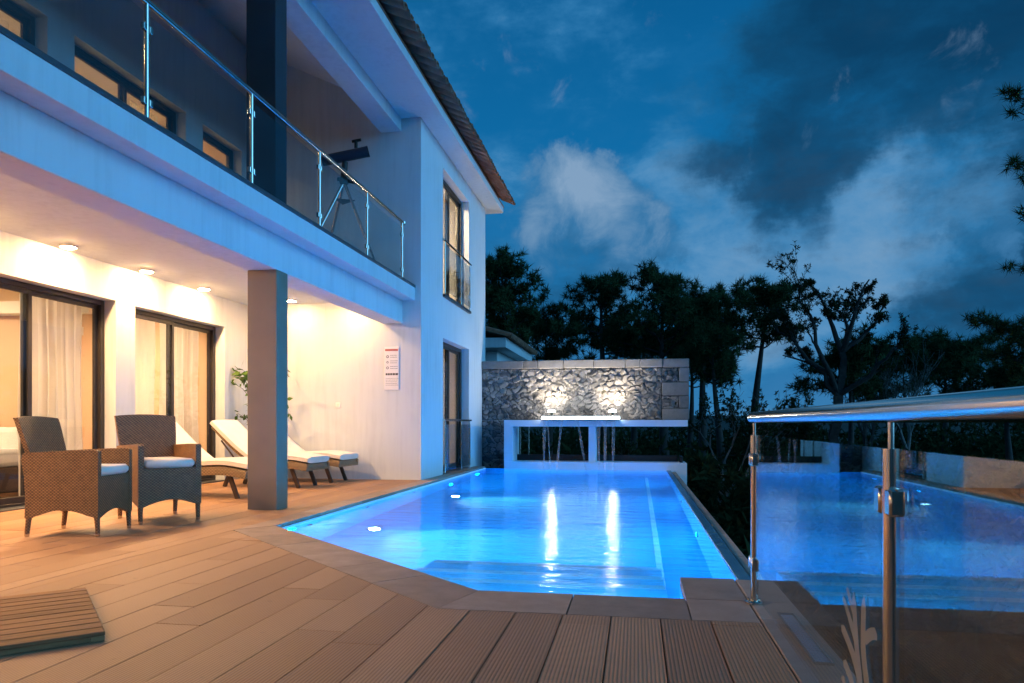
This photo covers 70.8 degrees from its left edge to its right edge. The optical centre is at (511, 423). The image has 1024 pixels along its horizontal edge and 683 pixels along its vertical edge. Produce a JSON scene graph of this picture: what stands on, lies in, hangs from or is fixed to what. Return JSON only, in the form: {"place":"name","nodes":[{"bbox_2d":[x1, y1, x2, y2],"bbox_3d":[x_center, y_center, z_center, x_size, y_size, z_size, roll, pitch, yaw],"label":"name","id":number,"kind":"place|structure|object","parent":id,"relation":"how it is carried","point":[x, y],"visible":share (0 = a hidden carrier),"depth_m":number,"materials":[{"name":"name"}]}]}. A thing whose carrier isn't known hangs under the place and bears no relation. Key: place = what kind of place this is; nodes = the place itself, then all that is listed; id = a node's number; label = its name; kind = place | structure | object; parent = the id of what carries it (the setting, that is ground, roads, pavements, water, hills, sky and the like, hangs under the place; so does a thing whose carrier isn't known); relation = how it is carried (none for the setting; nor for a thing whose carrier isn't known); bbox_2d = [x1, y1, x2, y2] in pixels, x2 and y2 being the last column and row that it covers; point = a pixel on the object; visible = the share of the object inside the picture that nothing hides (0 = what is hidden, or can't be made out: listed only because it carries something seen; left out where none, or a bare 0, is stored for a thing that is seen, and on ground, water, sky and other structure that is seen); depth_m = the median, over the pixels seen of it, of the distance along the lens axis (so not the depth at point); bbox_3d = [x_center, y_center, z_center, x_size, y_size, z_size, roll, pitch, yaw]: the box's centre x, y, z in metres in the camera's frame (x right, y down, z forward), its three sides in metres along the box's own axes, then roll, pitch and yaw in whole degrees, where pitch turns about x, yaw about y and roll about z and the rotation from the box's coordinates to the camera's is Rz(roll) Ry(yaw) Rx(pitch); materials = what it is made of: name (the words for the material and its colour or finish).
{"place":"outdoors","nodes":[
{"label":"outdoors","id":0,"kind":"place"},
{"bbox_2d":[603,623,667,682],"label":"deck base","id":1,"kind":"object","parent":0,"point":[663,650],"depth_m":3.20,"materials":[{"name":"soil"}]},
{"bbox_2d":[0,0,515,511],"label":"house","id":2,"kind":"structure","parent":1,"relation":"on","point":[202,204],"depth_m":10.56,"materials":[{"name":"white paint"}]},
{"bbox_2d":[0,18,8,29],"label":"curtain","id":3,"kind":"object","parent":2,"relation":"hanging from","point":[4,23],"visible":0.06,"depth_m":8.74,"materials":[{"name":"fabric"}]},
{"bbox_2d":[0,427,18,493],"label":"sofa","id":4,"kind":"object","parent":2,"relation":"in","point":[9,476],"visible":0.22,"depth_m":9.64,"materials":[{"name":"white fabric"}]},
{"bbox_2d":[0,0,34,45],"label":"sliding door","id":5,"kind":"structure","parent":2,"relation":"in","point":[27,22],"depth_m":8.70,"materials":[{"name":"brown metal"}]},
{"bbox_2d":[18,293,82,495],"bbox_3d":[-6.011,-0.325,9.407,0.111,2.590,1.000,0,0,10],"label":"curtain","id":6,"kind":"object","parent":2,"relation":"hanging from","point":[56,354],"visible":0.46,"depth_m":9.53,"materials":[{"name":"fabric"}]},
{"bbox_2d":[0,277,103,507],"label":"sliding door","id":7,"kind":"structure","parent":2,"relation":"in","point":[26,290],"depth_m":8.94,"materials":[{"name":"brown metal"}]},
{"bbox_2d":[75,45,175,134],"bbox_3d":[-5.618,-3.710,10.389,0.100,2.514,2.304,0,0,10],"label":"sliding door","id":8,"kind":"structure","parent":2,"relation":"in","point":[124,86],"depth_m":10.37,"materials":[{"name":"brown metal"}]},
{"bbox_2d":[130,100,157,122],"bbox_3d":[-5.734,-3.685,11.211,0.125,2.430,0.650,0,0,10],"label":"curtain","id":9,"kind":"object","parent":2,"relation":"hanging from","point":[141,110],"visible":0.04,"depth_m":11.14,"materials":[{"name":"fabric"}]},
{"bbox_2d":[135,318,154,414],"bbox_3d":[-5.728,-0.325,10.936,0.074,2.590,0.890,0,0,10],"label":"curtain","id":10,"kind":"object","parent":2,"relation":"hanging from","point":[144,362],"visible":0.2,"depth_m":11.16,"materials":[{"name":"fabric"}]},
{"bbox_2d":[135,309,214,480],"bbox_3d":[-5.429,-0.345,11.488,0.100,2.684,2.274,0,0,10],"label":"sliding door","id":11,"kind":"structure","parent":2,"relation":"in","point":[170,322],"depth_m":11.94,"materials":[{"name":"brown metal"}]},
{"bbox_2d":[159,323,198,443],"bbox_3d":[-5.557,-0.325,12.068,0.112,2.590,1.000,0,0,10],"label":"curtain","id":12,"kind":"object","parent":2,"relation":"hanging from","point":[186,379],"visible":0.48,"depth_m":12.18,"materials":[{"name":"fabric"}]},
{"bbox_2d":[203,132,232,169],"bbox_3d":[-5.243,-3.710,12.567,0.100,2.514,1.184,0,0,10],"label":"window","id":13,"kind":"structure","parent":2,"relation":"in","point":[208,139],"depth_m":12.81,"materials":[{"name":"brown metal"}]},
{"bbox_2d":[321,138,374,258],"bbox_3d":[-3.078,-3.701,12.885,1.390,2.521,1.977,0,0,-13],"label":"telescope","id":14,"kind":"object","parent":2,"relation":"on","point":[346,156],"visible":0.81,"depth_m":12.46,"materials":[{"name":"black plastic"}]},
{"bbox_2d":[384,346,398,389],"bbox_3d":[-2.141,-0.985,12.816,0.270,0.770,0.021,0,0,10],"label":"notice board","id":15,"kind":"object","parent":2,"relation":"attached to","point":[391,368],"visible":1,"depth_m":12.81,"materials":[{"name":"white plastic"}]},
{"bbox_2d":[443,351,444,464],"bbox_3d":[-1.635,-0.335,15.376,0.106,2.570,2.050,0,0,10],"label":"curtain","id":16,"kind":"object","parent":2,"relation":"hanging from","point":[443,399],"visible":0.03,"depth_m":15.98,"materials":[{"name":"fabric"}]},
{"bbox_2d":[443,342,461,470],"bbox_3d":[-1.387,-0.345,15.338,0.100,2.684,2.234,0,0,10],"label":"sliding door","id":17,"kind":"structure","parent":2,"relation":"in","point":[448,348],"depth_m":16.32,"materials":[{"name":"brown metal"}]},
{"bbox_2d":[443,179,461,303],"bbox_3d":[-1.387,-3.800,15.338,0.100,2.494,2.234,0,0,10],"label":"window","id":18,"kind":"structure","parent":2,"relation":"in","point":[449,193],"depth_m":16.32,"materials":[{"name":"brown metal"}]},
{"bbox_2d":[0,478,797,682],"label":"deck","id":19,"kind":"structure","parent":1,"relation":"on","point":[184,595],"depth_m":3.56,"materials":[{"name":"brown wood"}]},
{"bbox_2d":[0,587,104,655],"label":"duckboard","id":20,"kind":"object","parent":19,"relation":"on","point":[29,622],"visible":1,"depth_m":3.47,"materials":[{"name":"brown wood"}]},
{"bbox_2d":[13,416,131,536],"bbox_3d":[-4.019,0.466,6.607,0.787,1.066,0.573,0,0,0],"label":"armchair","id":21,"kind":"object","parent":19,"relation":"on","point":[96,484],"visible":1,"depth_m":6.32,"materials":[{"name":"brown wicker"}]},
{"bbox_2d":[114,414,200,524],"bbox_3d":[-3.741,0.450,7.584,0.610,1.099,0.837,0,0,-44],"label":"armchair","id":22,"kind":"object","parent":19,"relation":"on","point":[165,466],"visible":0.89,"depth_m":7.46,"materials":[{"name":"brown wicker"}]},
{"bbox_2d":[176,422,247,498],"bbox_3d":[-4.222,0.476,9.990,1.724,1.071,0.740,0,0,14],"label":"sun lounger","id":23,"kind":"object","parent":19,"relation":"on","point":[232,467],"visible":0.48,"depth_m":9.57,"materials":[{"name":"white fabric"}]},
{"bbox_2d":[231,363,292,424],"bbox_3d":[-4.538,-0.063,12.640,1.378,2.122,0.766,0,0,10],"label":"potted plant","id":24,"kind":"object","parent":19,"relation":"on","point":[242,379],"visible":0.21,"depth_m":12.72,"materials":[{"name":"green plant"}]},
{"bbox_2d":[210,420,329,487],"bbox_3d":[-3.876,0.476,11.529,1.724,1.071,0.740,0,0,13],"label":"sun lounger","id":25,"kind":"object","parent":19,"relation":"on","point":[232,435],"visible":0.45,"depth_m":11.36,"materials":[{"name":"white fabric"}]},
{"bbox_2d":[288,436,358,482],"bbox_3d":[-3.621,0.476,12.540,1.724,1.071,0.740,0,0,13],"label":"sun lounger","id":26,"kind":"object","parent":19,"relation":"on","point":[340,459],"visible":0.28,"depth_m":12.30,"materials":[{"name":"white fabric"}]},
{"bbox_2d":[735,580,860,682],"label":"kerb","id":27,"kind":"structure","parent":1,"relation":"on","point":[775,599],"depth_m":3.33,"materials":[{"name":"stone"}]},
{"bbox_2d":[777,612,834,665],"bbox_3d":[1.357,0.994,3.369,0.082,0.011,0.800,0,0,10],"label":"drain grate","id":28,"kind":"object","parent":27,"relation":"on","point":[812,649],"visible":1,"depth_m":3.29,"materials":[{"name":"silver metal"}]},
{"bbox_2d":[745,386,1023,682],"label":"glass railing","id":29,"kind":"object","parent":27,"relation":"on","point":[891,500],"visible":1,"depth_m":1.84,"materials":[{"name":"silver metal"}]},
{"bbox_2d":[403,0,1023,415],"label":"sky","id":30,"kind":"structure","parent":0,"point":[704,139],"materials":[{"name":"blue"}]},
{"bbox_2d":[519,415,1023,681],"bbox_3d":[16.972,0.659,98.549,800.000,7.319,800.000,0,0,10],"label":"terrain","id":31,"kind":"structure","parent":0,"point":[844,426],"depth_m":124.63,"materials":[{"name":"green plant"}]},
{"bbox_2d":[233,466,764,624],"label":"swimming pool","id":32,"kind":"structure","parent":31,"relation":"in","point":[710,599],"depth_m":4.47,"materials":[{"name":"stone"}]},
{"bbox_2d":[288,469,735,598],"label":"water","id":33,"kind":"structure","parent":32,"relation":"in","point":[634,533],"depth_m":7.00,"materials":[{"name":"blue liquid"}]},
{"bbox_2d":[504,416,687,484],"bbox_3d":[1.901,0.667,16.607,4.170,1.665,1.123,0,0,10],"label":"water feature","id":34,"kind":"object","parent":32,"relation":"on","point":[514,459],"visible":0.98,"depth_m":16.53,"materials":[{"name":"white concrete"}]},
{"bbox_2d":[548,409,554,415],"bbox_3d":[0.937,-0.206,17.048,0.166,0.251,0.164,0,0,10],"label":"uplight","id":35,"kind":"object","parent":34,"relation":"on","point":[551,412],"visible":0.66,"depth_m":16.99,"materials":[{"name":"silver metal"}]},
{"bbox_2d":[609,409,615,415],"bbox_3d":[2.346,-0.206,16.806,0.166,0.251,0.164,0,0,10],"label":"uplight","id":36,"kind":"object","parent":34,"relation":"on","point":[612,412],"visible":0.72,"depth_m":16.75,"materials":[{"name":"silver metal"}]},
{"bbox_2d":[485,326,537,453],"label":"annex building","id":37,"kind":"structure","parent":31,"relation":"on","point":[501,345],"depth_m":21.32,"materials":[{"name":"white paint"}]},
{"bbox_2d":[485,242,545,343],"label":"pine tree","id":38,"kind":"object","parent":31,"relation":"on","point":[501,298],"visible":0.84,"depth_m":25.96,"materials":[{"name":"green plant"}]},
{"bbox_2d":[485,283,598,453],"bbox_3d":[1.544,-1.165,33.511,5.722,10.355,6.696,0,0,10],"label":"pine tree","id":39,"kind":"object","parent":31,"relation":"on","point":[551,349],"visible":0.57,"depth_m":32.11,"materials":[{"name":"green plant"}]},
{"bbox_2d":[482,358,688,467],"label":"stone wall","id":40,"kind":"structure","parent":31,"relation":"on","point":[643,389],"depth_m":17.36,"materials":[{"name":"stone"}]},
{"bbox_2d":[547,268,656,447],"bbox_3d":[3.780,-1.353,30.353,4.385,10.758,4.511,0,0,24],"label":"pine tree","id":41,"kind":"object","parent":31,"relation":"on","point":[606,287],"visible":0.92,"depth_m":30.41,"materials":[{"name":"green plant"}]},
{"bbox_2d":[580,427,628,454],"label":"broadleaf tree","id":42,"kind":"object","parent":31,"relation":"on","point":[585,446],"visible":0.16,"depth_m":21.01,"materials":[{"name":"green plant"}]},
{"bbox_2d":[606,430,638,454],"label":"broadleaf tree","id":43,"kind":"object","parent":31,"relation":"on","point":[628,448],"visible":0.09,"depth_m":20.42,"materials":[{"name":"green plant"}]},
{"bbox_2d":[569,316,689,454],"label":"pine tree","id":44,"kind":"object","parent":31,"relation":"on","point":[622,354],"visible":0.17,"depth_m":36.98,"materials":[{"name":"green plant"}]},
{"bbox_2d":[597,256,707,454],"bbox_3d":[5.827,-1.315,29.556,4.180,10.841,5.918,0,0,-15],"label":"pine tree","id":45,"kind":"object","parent":31,"relation":"on","point":[668,294],"visible":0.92,"depth_m":29.07,"materials":[{"name":"green plant"}]},
{"bbox_2d":[625,332,738,482],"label":"pine tree","id":46,"kind":"object","parent":31,"relation":"on","point":[690,436],"visible":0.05,"depth_m":34.94,"materials":[{"name":"green plant"}]},
{"bbox_2d":[667,276,753,463],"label":"pine tree","id":47,"kind":"object","parent":31,"relation":"on","point":[706,307],"visible":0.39,"depth_m":32.67,"materials":[{"name":"green plant"}]},
{"bbox_2d":[666,320,760,477],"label":"pine tree","id":48,"kind":"object","parent":31,"relation":"on","point":[722,366],"visible":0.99,"depth_m":26.02,"materials":[{"name":"green plant"}]},
{"bbox_2d":[680,382,815,518],"bbox_3d":[7.190,1.373,21.746,4.295,5.350,3.405,0,0,10],"label":"broadleaf tree","id":49,"kind":"object","parent":31,"relation":"on","point":[733,418],"visible":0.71,"depth_m":21.75,"materials":[{"name":"green plant"}]},
{"bbox_2d":[700,273,828,467],"bbox_3d":[9.750,-1.002,28.623,4.648,9.944,5.230,0,0,10],"label":"pine tree","id":50,"kind":"object","parent":31,"relation":"on","point":[768,297],"visible":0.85,"depth_m":28.20,"materials":[{"name":"green plant"}]},
{"bbox_2d":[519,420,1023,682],"bbox_3d":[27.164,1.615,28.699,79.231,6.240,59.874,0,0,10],"label":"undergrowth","id":51,"kind":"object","parent":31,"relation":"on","point":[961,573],"visible":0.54,"depth_m":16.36,"materials":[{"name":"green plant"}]},
{"bbox_2d":[718,395,824,500],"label":"broadleaf tree","id":52,"kind":"object","parent":31,"relation":"on","point":[802,430],"visible":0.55,"depth_m":21.66,"materials":[{"name":"green plant"}]},
{"bbox_2d":[762,240,917,481],"bbox_3d":[11.401,-1.126,25.734,4.948,10.319,3.564,0,0,10],"label":"broadleaf tree","id":53,"kind":"object","parent":31,"relation":"on","point":[831,384],"visible":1,"depth_m":25.21,"materials":[{"name":"green plant"}]},
{"bbox_2d":[787,320,908,488],"bbox_3d":[15.491,-0.219,33.870,5.223,8.872,6.453,0,0,10],"label":"broadleaf tree","id":54,"kind":"object","parent":31,"relation":"on","point":[861,358],"visible":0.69,"depth_m":33.56,"materials":[{"name":"green plant"}]},
{"bbox_2d":[830,357,917,458],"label":"broadleaf tree","id":55,"kind":"object","parent":31,"relation":"on","point":[865,426],"visible":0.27,"depth_m":35.57,"materials":[{"name":"green plant"}]},
{"bbox_2d":[876,342,944,481],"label":"broadleaf tree","id":56,"kind":"object","parent":31,"relation":"on","point":[908,425],"visible":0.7,"depth_m":35.99,"materials":[{"name":"green plant"}]},
{"bbox_2d":[860,335,983,430],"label":"pine tree","id":57,"kind":"object","parent":31,"relation":"on","point":[908,386],"visible":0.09,"depth_m":45.94,"materials":[{"name":"green plant"}]},
{"bbox_2d":[871,319,1013,462],"bbox_3d":[24.092,-1.080,40.647,7.860,9.628,6.522,0,0,10],"label":"pine tree","id":58,"kind":"object","parent":31,"relation":"on","point":[936,343],"visible":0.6,"depth_m":40.00,"materials":[{"name":"green plant"}]},
{"bbox_2d":[920,347,1023,488],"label":"pine tree","id":59,"kind":"object","parent":31,"relation":"on","point":[996,379],"visible":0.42,"depth_m":27.18,"materials":[{"name":"green plant"}]},
{"bbox_2d":[959,80,1023,384],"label":"pine tree","id":60,"kind":"object","parent":31,"relation":"on","point":[1015,338],"visible":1,"depth_m":15.66,"materials":[{"name":"green plant"}]}
]}

